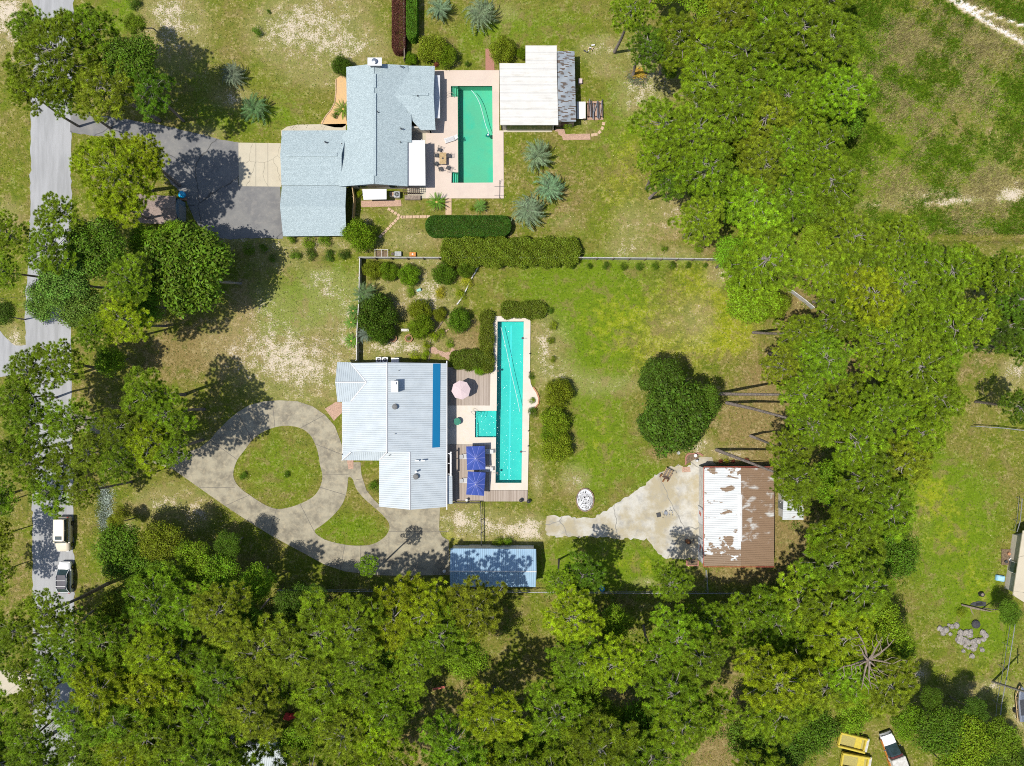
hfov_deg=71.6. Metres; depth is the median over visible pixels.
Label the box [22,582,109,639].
pine tree
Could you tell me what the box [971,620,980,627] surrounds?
dark boulder
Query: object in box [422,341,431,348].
shrub
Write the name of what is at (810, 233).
broadleaf tree
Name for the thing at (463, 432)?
pool deck
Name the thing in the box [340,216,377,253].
shrub
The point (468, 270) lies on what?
shrub
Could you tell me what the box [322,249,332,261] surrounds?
shrub
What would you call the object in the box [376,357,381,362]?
air conditioner
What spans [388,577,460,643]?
pine tree
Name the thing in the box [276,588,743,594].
fence
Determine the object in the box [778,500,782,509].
door
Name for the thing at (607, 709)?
broadleaf tree
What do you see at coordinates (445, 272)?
shrub
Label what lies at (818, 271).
pine tree
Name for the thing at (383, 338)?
shrub
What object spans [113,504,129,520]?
shrub
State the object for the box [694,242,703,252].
shrub
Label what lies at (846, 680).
pine tree
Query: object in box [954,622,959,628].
rock
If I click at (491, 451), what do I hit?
sun lounger
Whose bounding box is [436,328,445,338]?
shrub
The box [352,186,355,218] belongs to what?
fence
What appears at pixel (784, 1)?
pine tree
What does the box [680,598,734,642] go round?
pine tree
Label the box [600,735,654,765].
pine tree
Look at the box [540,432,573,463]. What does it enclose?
shrub
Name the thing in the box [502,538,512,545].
shrub
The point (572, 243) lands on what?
hedge
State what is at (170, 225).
magnolia tree
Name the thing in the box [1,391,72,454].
pine tree
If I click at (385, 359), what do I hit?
air conditioner
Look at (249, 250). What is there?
shrub
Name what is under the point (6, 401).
pine tree
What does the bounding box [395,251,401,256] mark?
water trough
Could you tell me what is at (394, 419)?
house
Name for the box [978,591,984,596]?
charred stump
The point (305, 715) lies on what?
pine tree
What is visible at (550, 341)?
shrub
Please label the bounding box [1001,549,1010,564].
planter bed
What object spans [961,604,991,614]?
fallen branch
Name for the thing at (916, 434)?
pine tree
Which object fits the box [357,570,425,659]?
pine tree
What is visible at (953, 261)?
pine tree
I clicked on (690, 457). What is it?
soil bed
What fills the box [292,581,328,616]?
broadleaf tree
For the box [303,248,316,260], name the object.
shrub
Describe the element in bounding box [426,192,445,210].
cycad
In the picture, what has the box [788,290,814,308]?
fallen log
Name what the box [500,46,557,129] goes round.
pavilion
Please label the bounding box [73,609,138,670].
pine tree
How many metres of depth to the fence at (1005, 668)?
98.19 m
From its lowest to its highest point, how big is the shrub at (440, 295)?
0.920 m
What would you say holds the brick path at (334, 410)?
on the ground at (586, 334)
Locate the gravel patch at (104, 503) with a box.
[92,475,116,533]
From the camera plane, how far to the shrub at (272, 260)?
99.52 m
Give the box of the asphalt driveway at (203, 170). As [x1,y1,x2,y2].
[70,114,282,239]
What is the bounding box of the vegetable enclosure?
[375,249,388,256]
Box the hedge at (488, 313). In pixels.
[478,309,495,373]
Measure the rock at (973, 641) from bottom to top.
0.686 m
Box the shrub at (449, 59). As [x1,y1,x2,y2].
[437,43,456,68]
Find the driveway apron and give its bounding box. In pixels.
[238,143,280,186]
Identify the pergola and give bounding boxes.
[447,452,451,475]
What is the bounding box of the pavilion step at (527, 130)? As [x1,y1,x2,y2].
[503,130,551,131]
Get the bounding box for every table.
[439,153,445,164]
[453,418,460,424]
[576,102,585,120]
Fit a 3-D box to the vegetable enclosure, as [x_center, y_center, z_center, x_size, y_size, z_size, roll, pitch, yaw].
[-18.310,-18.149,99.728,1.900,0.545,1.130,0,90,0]
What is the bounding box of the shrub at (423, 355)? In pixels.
[419,348,429,359]
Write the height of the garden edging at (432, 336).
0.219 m
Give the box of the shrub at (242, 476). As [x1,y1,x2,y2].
[238,471,248,480]
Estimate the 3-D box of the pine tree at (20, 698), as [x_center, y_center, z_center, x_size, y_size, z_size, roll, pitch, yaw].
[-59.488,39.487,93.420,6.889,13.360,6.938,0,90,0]
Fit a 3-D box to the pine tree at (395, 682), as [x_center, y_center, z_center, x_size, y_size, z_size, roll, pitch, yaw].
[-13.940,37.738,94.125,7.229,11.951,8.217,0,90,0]
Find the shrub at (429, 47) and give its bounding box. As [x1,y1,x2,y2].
[416,32,448,61]
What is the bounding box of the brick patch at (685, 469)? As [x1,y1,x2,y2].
[682,467,690,471]
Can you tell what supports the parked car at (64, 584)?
on the road at (50, 146)
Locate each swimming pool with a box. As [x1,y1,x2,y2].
[451,86,492,182]
[475,321,523,482]
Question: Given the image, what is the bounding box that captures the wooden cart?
[659,467,675,481]
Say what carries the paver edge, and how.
on the ground at (586, 334)
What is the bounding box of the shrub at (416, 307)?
[406,298,432,320]
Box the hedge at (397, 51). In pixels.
[391,0,406,56]
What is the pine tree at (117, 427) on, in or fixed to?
on the ground at (586, 334)
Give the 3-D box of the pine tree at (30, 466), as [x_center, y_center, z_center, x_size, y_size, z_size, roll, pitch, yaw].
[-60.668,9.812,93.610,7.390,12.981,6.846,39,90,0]
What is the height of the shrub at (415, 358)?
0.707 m
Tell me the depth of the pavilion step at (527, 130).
99.92 m
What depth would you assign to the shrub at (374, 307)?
97.00 m
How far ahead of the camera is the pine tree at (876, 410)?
84.07 m
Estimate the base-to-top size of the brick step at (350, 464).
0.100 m
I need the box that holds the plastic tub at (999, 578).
[995,574,1004,581]
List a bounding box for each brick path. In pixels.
[325,402,341,419]
[485,49,493,69]
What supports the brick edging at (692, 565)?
on the ground at (586, 334)
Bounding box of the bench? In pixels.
[433,685,444,689]
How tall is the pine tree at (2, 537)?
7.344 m
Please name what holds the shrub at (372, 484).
on the ground at (586, 334)
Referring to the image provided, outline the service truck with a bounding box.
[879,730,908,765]
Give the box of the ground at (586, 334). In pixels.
[0,0,1023,765]
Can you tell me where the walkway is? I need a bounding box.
[281,124,345,135]
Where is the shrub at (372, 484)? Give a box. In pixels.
[367,480,378,493]
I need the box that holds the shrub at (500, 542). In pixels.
[492,537,502,545]
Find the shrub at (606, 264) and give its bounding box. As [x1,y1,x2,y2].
[602,261,609,269]
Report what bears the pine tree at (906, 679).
on the ground at (586, 334)
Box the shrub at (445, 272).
[430,259,456,285]
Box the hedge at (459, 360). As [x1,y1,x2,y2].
[449,347,490,371]
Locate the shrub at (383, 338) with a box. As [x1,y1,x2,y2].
[366,319,395,346]
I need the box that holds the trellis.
[403,186,420,199]
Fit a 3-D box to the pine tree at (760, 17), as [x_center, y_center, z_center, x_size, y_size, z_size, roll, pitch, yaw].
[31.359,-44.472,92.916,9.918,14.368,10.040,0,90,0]
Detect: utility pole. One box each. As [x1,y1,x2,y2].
[200,280,241,285]
[991,680,1023,691]
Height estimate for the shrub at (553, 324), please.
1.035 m
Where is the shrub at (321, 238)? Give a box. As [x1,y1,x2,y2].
[316,236,331,247]
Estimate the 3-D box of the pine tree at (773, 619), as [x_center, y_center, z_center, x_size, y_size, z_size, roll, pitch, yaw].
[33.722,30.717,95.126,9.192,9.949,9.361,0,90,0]
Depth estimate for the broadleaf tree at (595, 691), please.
90.26 m
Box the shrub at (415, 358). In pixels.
[408,349,420,361]
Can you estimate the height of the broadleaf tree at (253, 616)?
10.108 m
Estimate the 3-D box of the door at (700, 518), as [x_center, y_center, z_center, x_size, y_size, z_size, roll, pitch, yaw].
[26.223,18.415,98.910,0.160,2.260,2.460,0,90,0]
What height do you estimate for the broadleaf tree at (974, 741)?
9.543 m
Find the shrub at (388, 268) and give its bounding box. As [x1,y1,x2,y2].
[380,260,398,282]
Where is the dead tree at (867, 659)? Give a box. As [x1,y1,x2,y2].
[837,631,906,692]
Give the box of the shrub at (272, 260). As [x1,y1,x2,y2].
[268,254,275,261]
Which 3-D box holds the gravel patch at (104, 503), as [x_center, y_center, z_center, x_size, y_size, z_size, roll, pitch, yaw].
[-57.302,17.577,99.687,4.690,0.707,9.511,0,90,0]
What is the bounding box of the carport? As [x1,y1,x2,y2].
[280,185,345,236]
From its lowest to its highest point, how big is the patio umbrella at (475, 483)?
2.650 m
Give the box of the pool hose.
[501,328,519,410]
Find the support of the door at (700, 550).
in the workshop
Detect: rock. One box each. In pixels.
[937,625,943,631]
[943,626,948,632]
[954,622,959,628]
[956,634,962,639]
[957,629,963,634]
[963,629,969,635]
[965,638,970,645]
[970,645,976,651]
[971,639,976,644]
[980,629,985,635]
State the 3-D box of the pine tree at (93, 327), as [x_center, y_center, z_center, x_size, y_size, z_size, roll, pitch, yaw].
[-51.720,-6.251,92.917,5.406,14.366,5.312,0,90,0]
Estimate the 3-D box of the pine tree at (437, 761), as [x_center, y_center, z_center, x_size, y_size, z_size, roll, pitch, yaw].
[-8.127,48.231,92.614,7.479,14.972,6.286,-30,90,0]
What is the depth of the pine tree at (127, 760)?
87.45 m
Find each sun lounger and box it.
[444,134,457,142]
[479,467,492,471]
[485,449,492,453]
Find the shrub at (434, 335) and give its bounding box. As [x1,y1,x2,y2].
[428,331,438,342]
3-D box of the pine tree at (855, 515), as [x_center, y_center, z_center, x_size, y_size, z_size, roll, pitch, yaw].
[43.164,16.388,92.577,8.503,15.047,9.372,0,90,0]
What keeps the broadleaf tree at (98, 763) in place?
on the ground at (586, 334)
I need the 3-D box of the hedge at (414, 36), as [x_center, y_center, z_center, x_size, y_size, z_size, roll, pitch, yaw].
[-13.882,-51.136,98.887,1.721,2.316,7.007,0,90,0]
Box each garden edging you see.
[428,314,447,360]
[457,267,478,304]
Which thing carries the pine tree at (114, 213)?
on the ground at (586, 334)
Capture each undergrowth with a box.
[40,5,950,765]
[42,44,935,765]
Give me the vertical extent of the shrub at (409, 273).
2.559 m
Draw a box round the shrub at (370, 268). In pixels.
[362,260,381,281]
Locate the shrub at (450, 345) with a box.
[445,338,454,347]
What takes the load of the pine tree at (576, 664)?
on the ground at (586, 334)
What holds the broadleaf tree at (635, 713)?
on the ground at (586, 334)
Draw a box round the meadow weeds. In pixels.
[821,0,1023,235]
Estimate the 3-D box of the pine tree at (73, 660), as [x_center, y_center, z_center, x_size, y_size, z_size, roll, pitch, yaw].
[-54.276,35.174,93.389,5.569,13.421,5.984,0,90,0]
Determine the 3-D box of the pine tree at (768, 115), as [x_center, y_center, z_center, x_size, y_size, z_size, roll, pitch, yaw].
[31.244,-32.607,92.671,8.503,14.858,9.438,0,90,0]
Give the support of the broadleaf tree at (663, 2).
on the ground at (586, 334)
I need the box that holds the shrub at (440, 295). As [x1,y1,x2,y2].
[435,286,445,298]
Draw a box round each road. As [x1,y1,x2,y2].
[0,331,26,376]
[24,0,75,765]
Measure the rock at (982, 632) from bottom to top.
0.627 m
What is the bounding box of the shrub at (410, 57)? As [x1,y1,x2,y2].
[405,52,417,64]
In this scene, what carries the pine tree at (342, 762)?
on the ground at (586, 334)
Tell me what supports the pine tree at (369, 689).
on the ground at (586, 334)
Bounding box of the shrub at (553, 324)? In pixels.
[548,320,557,330]
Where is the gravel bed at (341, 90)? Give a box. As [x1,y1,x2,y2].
[321,76,346,126]
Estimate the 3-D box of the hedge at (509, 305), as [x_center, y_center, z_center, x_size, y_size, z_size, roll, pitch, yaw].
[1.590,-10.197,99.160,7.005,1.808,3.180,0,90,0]
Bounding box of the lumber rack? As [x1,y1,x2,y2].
[587,99,602,119]
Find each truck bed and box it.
[836,731,869,753]
[839,751,871,765]
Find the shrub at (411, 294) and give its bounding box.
[406,287,415,297]
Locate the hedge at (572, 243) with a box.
[439,234,582,269]
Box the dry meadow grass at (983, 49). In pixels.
[820,0,1023,235]
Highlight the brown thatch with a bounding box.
[0,2,1023,764]
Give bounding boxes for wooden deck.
[447,367,489,404]
[447,445,527,500]
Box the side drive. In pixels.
[0,671,32,695]
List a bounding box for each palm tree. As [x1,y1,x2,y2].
[221,60,247,89]
[240,92,270,124]
[352,282,377,304]
[356,328,370,343]
[426,0,451,22]
[461,0,498,35]
[473,199,486,213]
[511,191,545,231]
[521,138,552,172]
[532,171,565,203]
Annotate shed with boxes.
[136,194,185,223]
[362,189,386,199]
[450,545,535,586]
[556,51,575,126]
[778,493,802,519]
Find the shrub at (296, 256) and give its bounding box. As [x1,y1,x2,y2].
[289,248,301,259]
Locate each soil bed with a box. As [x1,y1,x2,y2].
[687,454,698,463]
[687,559,697,564]
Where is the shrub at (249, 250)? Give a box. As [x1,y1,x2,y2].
[242,240,255,255]
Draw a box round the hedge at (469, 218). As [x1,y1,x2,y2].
[425,215,511,238]
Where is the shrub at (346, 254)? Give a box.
[337,249,350,260]
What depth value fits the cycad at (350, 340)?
99.01 m
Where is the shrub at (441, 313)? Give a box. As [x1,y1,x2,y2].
[432,307,446,321]
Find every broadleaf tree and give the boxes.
[0,297,25,327]
[22,280,62,324]
[29,254,107,307]
[54,286,117,329]
[61,214,133,284]
[86,757,119,765]
[88,521,146,580]
[92,584,135,629]
[93,346,129,377]
[97,30,167,90]
[106,514,134,527]
[117,552,179,603]
[118,283,166,328]
[123,12,152,35]
[126,220,158,257]
[136,520,184,562]
[172,538,216,584]
[196,553,241,594]
[196,632,238,674]
[213,530,243,559]
[226,598,269,642]
[238,561,277,604]
[272,588,304,624]
[273,718,321,765]
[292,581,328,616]
[361,630,396,670]
[396,578,420,599]
[444,637,492,681]
[480,729,520,765]
[506,719,534,760]
[516,732,562,765]
[557,673,606,718]
[590,692,624,729]
[594,602,634,643]
[609,697,671,765]
[649,0,674,5]
[660,61,678,81]
[676,0,731,23]
[683,379,721,420]
[696,166,747,225]
[710,114,764,166]
[712,234,757,272]
[724,713,775,764]
[746,208,791,248]
[761,732,807,765]
[768,292,791,320]
[790,222,831,268]
[792,706,842,758]
[797,184,856,232]
[802,631,853,676]
[808,458,852,505]
[812,94,866,148]
[834,693,873,735]
[850,600,903,654]
[866,521,922,580]
[878,623,918,669]
[889,703,923,743]
[911,705,967,757]
[914,686,943,711]
[931,750,978,765]
[938,714,997,765]
[949,695,989,722]
[973,747,1004,765]
[981,715,1023,760]
[982,598,1023,626]
[988,752,1021,765]
[1015,747,1023,765]
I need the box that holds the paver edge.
[445,198,450,214]
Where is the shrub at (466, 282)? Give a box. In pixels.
[460,277,472,287]
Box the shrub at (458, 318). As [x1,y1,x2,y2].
[445,307,470,334]
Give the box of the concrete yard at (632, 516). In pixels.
[545,457,715,559]
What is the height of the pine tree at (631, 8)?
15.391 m
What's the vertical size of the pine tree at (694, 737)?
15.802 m
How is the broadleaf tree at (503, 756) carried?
on the ground at (586, 334)
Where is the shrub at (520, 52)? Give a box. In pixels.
[516,46,524,59]
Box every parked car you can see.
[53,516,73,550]
[55,561,73,593]
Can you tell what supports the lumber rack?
on the ground at (586, 334)
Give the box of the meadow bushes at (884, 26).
[849,0,1023,241]
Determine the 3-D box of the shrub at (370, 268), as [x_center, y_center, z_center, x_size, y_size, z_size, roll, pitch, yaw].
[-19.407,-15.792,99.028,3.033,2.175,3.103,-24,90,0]
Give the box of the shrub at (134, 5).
[127,0,141,10]
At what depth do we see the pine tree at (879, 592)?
85.46 m
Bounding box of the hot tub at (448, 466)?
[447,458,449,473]
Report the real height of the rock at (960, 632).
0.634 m
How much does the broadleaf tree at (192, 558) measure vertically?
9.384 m
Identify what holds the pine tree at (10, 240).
on the ground at (586, 334)
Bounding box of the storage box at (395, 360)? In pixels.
[391,358,399,362]
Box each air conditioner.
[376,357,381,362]
[382,357,388,362]
[394,191,400,198]
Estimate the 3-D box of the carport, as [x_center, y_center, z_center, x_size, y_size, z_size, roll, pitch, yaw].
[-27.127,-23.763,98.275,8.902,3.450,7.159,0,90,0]
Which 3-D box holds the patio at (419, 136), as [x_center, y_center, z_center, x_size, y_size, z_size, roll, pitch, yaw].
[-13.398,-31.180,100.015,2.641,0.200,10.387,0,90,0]
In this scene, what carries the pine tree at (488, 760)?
on the ground at (586, 334)
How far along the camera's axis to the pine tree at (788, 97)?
87.04 m
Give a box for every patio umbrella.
[452,381,469,398]
[466,446,485,469]
[466,471,485,495]
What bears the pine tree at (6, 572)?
on the ground at (586, 334)
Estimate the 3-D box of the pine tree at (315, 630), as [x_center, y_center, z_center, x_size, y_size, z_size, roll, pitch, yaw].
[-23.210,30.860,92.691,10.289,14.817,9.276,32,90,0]
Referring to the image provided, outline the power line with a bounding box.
[224,293,348,362]
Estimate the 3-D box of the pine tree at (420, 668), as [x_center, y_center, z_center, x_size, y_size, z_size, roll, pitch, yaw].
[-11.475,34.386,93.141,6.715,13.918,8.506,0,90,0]
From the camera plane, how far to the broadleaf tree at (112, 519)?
95.92 m
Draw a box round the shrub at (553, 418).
[539,405,571,436]
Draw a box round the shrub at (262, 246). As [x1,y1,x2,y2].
[259,242,267,253]
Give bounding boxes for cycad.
[333,99,346,119]
[342,332,358,347]
[345,315,356,329]
[347,303,359,316]
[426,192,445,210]
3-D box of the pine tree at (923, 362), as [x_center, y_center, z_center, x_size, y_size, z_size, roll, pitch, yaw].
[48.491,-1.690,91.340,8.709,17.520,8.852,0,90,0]
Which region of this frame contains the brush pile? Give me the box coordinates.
[622,67,649,91]
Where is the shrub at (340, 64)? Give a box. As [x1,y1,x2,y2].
[330,53,352,76]
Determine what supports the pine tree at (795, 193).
on the ground at (586, 334)
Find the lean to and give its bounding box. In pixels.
[447,475,452,503]
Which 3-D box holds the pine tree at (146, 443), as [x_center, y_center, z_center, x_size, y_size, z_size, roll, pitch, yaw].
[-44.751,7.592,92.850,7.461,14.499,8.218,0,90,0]
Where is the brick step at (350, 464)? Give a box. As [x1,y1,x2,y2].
[347,460,352,468]
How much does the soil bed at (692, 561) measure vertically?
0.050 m
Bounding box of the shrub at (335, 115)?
[330,111,337,118]
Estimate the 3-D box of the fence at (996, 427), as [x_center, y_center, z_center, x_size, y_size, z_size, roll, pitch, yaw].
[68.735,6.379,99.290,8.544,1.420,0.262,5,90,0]
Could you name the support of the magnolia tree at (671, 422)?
on the ground at (586, 334)
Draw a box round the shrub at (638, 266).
[635,261,644,270]
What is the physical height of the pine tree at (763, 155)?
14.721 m
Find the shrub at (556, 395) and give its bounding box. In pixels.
[544,377,574,409]
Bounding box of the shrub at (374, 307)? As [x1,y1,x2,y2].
[355,291,399,335]
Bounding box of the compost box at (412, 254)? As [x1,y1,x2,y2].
[409,252,415,256]
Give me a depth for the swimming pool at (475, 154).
101.50 m
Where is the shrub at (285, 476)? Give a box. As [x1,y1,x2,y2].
[283,471,289,478]
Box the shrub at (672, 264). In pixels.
[669,261,675,269]
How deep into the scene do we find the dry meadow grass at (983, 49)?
99.88 m
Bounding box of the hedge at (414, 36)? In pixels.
[406,0,418,43]
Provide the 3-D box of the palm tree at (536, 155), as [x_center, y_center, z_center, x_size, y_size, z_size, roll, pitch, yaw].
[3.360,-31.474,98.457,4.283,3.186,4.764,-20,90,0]
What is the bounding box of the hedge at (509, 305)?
[499,300,547,319]
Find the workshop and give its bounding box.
[698,465,774,566]
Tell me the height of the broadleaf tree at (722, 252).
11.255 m
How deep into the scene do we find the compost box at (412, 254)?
99.60 m
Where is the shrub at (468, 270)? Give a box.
[456,260,475,277]
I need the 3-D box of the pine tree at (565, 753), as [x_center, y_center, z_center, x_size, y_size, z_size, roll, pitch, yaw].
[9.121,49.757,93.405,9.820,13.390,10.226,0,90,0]
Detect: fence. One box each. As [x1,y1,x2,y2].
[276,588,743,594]
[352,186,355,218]
[355,258,361,360]
[358,257,716,260]
[403,2,405,61]
[453,501,481,545]
[970,426,1023,430]
[993,624,1015,716]
[1010,497,1022,531]
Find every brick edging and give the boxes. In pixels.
[322,79,335,123]
[533,387,539,408]
[685,452,702,464]
[686,560,698,565]
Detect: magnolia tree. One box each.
[141,219,234,318]
[156,219,181,249]
[636,405,659,444]
[637,355,686,399]
[640,376,714,458]
[722,265,784,325]
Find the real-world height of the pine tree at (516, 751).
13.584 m
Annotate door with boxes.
[178,204,185,221]
[468,545,490,548]
[561,122,568,126]
[698,505,702,525]
[698,536,702,563]
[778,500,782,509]
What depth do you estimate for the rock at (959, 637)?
99.59 m
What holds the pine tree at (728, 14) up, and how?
on the ground at (586, 334)
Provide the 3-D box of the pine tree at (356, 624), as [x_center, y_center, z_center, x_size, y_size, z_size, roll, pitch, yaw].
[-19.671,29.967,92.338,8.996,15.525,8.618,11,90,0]
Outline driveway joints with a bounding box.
[203,401,448,568]
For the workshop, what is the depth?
96.92 m
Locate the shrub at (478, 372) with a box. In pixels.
[473,362,486,375]
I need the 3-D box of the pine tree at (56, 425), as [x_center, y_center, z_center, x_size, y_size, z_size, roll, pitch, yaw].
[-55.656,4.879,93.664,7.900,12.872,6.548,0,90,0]
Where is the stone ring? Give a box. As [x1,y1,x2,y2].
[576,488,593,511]
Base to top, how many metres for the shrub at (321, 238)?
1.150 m
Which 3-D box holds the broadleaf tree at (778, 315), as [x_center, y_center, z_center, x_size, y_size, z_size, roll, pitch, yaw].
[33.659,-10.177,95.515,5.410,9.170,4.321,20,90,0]
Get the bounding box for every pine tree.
[0,4,102,102]
[0,209,56,259]
[0,251,37,290]
[0,374,57,423]
[0,434,55,470]
[0,470,15,512]
[0,485,20,516]
[0,517,14,554]
[0,552,17,596]
[0,602,76,656]
[0,625,48,674]
[0,681,33,761]
[0,724,52,765]
[1,345,77,397]
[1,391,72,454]
[3,654,43,687]
[3,701,73,760]
[4,2,76,65]
[4,71,79,126]
[5,434,56,493]
[5,738,76,765]
[9,663,82,725]
[20,633,85,687]
[21,225,78,275]
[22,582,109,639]
[25,469,92,519]
[31,338,95,385]
[32,190,97,234]
[37,397,108,444]
[41,438,97,488]
[46,74,111,129]
[46,601,102,652]
[49,2,123,61]
[50,700,92,740]
[52,725,106,765]
[53,637,118,687]
[63,475,132,510]
[68,57,161,124]
[68,129,161,219]
[68,661,125,727]
[70,311,138,352]
[70,429,131,472]
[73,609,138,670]
[77,682,171,756]
[86,632,149,698]
[93,725,162,765]
[94,406,150,447]
[95,185,147,228]
[95,291,166,344]
[95,655,186,725]
[96,439,149,484]
[99,251,152,306]
[110,699,192,765]
[115,131,180,186]
[119,365,186,419]
[120,621,182,679]
[121,414,180,476]
[121,560,190,643]
[121,731,196,765]
[126,63,184,122]
[136,656,210,710]
[139,392,205,435]
[147,684,220,750]
[149,622,222,683]
[153,431,203,467]
[155,577,211,640]
[174,726,236,765]
[175,680,241,748]
[187,580,252,644]
[189,691,277,765]
[192,649,251,706]
[211,613,295,689]
[211,734,266,765]
[213,676,285,743]
[242,652,300,711]
[263,617,333,684]
[272,741,338,765]
[286,586,353,670]
[286,651,365,716]
[291,674,357,747]
[311,704,372,762]
[317,592,389,662]
[326,748,379,765]
[329,628,385,690]
[333,665,387,721]
[346,700,398,764]
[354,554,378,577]
[356,738,421,765]
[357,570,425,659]
[358,676,422,741]
[379,649,428,709]
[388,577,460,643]
[395,628,443,692]
[405,600,476,672]
[416,708,487,765]
[428,748,469,765]
[442,574,507,645]
[452,677,531,743]
[456,742,495,765]
[489,737,555,765]
[520,677,597,750]
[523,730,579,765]
[540,579,604,646]
[542,558,577,594]
[544,630,612,691]
[551,740,619,765]
[558,705,639,765]
[559,551,606,596]
[580,632,645,692]
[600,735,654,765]
[609,0,658,53]
[622,624,681,680]
[623,727,691,765]
[625,18,670,75]
[627,95,692,157]
[631,658,706,731]
[632,137,682,189]
[645,158,687,201]
[646,603,712,665]
[649,7,705,74]
[649,559,694,602]
[649,690,720,755]
[667,97,723,162]
[667,194,724,246]
[668,627,731,685]
[672,13,739,85]
[672,48,739,123]
[672,141,743,200]
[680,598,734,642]
[688,681,742,737]
[698,0,757,47]
[698,18,778,88]
[699,76,760,148]
[715,448,823,509]
[717,161,787,238]
[717,589,767,653]
[718,368,830,418]
[720,222,806,298]
[725,42,786,130]
[725,400,836,447]
[730,0,795,65]
[730,741,789,765]
[731,644,823,716]
[733,0,792,28]
[733,84,797,154]
[736,136,787,197]
[737,583,805,652]
[740,671,819,748]
[745,69,819,128]
[749,163,828,230]
[749,428,814,474]
[751,314,827,355]
[758,343,801,389]
[759,114,817,177]
[759,563,828,634]
[760,617,825,671]
[763,0,833,66]
[768,328,855,389]
[770,0,830,22]
[771,38,831,85]
[776,329,833,375]
[776,476,817,517]
[782,71,848,131]
[786,3,861,73]
[790,0,856,39]
[790,650,857,715]
[792,120,848,180]
[792,237,847,298]
[793,523,866,596]
[794,580,858,636]
[795,149,862,219]
[796,288,863,347]
[803,601,881,668]
[805,500,887,572]
[809,63,879,122]
[812,264,907,328]
[813,208,887,262]
[816,407,895,471]
[818,372,886,448]
[821,648,887,703]
[823,551,896,621]
[824,241,888,302]
[828,445,899,508]
[828,482,891,551]
[845,307,940,383]
[848,647,919,719]
[853,383,909,436]
[854,476,919,543]
[858,213,927,290]
[862,241,940,324]
[869,333,950,404]
[869,428,933,493]
[874,368,943,423]
[878,308,962,376]
[879,409,946,462]
[884,367,970,431]
[888,239,947,289]
[900,279,961,330]
[918,243,985,304]
[922,300,978,359]
[948,296,1004,346]
[949,239,992,292]
[964,323,1023,366]
[965,248,1021,292]
[973,247,1023,301]
[974,291,1023,356]
[974,387,1023,425]
[987,276,1023,323]
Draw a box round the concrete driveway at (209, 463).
[70,400,449,575]
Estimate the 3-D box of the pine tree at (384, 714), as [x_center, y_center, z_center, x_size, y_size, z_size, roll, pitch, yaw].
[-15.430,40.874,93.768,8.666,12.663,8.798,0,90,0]
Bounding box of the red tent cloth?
[283,712,296,720]
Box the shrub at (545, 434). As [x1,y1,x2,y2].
[539,423,564,442]
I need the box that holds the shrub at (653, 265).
[651,261,658,269]
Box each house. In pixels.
[241,733,283,765]
[280,58,439,188]
[335,361,446,509]
[1004,530,1023,601]
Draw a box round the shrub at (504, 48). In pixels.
[488,34,516,64]
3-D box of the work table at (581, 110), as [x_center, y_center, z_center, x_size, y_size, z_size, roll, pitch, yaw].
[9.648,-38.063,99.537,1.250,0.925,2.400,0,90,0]
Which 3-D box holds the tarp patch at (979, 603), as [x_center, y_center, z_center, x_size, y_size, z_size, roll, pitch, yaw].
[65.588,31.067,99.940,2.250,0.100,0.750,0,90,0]
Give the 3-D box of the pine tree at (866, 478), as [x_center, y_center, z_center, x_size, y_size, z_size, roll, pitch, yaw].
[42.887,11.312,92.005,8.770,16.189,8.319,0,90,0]
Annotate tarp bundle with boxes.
[178,191,186,200]
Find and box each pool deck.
[426,70,503,198]
[449,316,537,489]
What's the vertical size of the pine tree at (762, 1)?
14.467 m
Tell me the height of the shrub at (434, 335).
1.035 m
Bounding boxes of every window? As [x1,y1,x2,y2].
[357,185,368,187]
[506,125,551,129]
[1009,561,1016,573]
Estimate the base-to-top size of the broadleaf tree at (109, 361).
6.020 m
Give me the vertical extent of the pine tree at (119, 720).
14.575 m
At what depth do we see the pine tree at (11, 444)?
88.10 m
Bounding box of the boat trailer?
[1012,686,1023,721]
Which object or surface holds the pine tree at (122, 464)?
on the ground at (586, 334)
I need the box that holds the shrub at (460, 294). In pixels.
[454,290,464,299]
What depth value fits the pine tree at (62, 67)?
85.63 m
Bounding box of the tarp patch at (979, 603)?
[970,601,985,605]
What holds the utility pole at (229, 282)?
on the ground at (586, 334)
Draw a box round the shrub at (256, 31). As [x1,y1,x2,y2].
[252,24,261,36]
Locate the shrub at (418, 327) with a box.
[406,311,435,340]
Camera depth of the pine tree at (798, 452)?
86.97 m
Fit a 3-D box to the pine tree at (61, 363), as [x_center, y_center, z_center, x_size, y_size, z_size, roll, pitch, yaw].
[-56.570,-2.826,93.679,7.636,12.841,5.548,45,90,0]
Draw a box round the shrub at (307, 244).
[301,236,316,249]
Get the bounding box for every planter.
[389,335,396,341]
[405,334,412,341]
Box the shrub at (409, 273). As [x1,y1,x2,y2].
[397,261,421,287]
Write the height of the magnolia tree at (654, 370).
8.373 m
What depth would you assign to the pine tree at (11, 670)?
87.67 m
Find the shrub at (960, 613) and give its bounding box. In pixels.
[957,607,966,617]
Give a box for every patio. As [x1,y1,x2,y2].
[361,200,400,206]
[407,125,425,198]
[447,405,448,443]
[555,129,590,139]
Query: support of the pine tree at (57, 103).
on the ground at (586, 334)
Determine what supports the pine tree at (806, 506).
on the ground at (586, 334)
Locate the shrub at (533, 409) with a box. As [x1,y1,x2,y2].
[528,406,537,418]
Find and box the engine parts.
[656,507,672,517]
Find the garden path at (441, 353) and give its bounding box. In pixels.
[430,347,454,359]
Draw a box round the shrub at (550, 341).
[546,337,554,343]

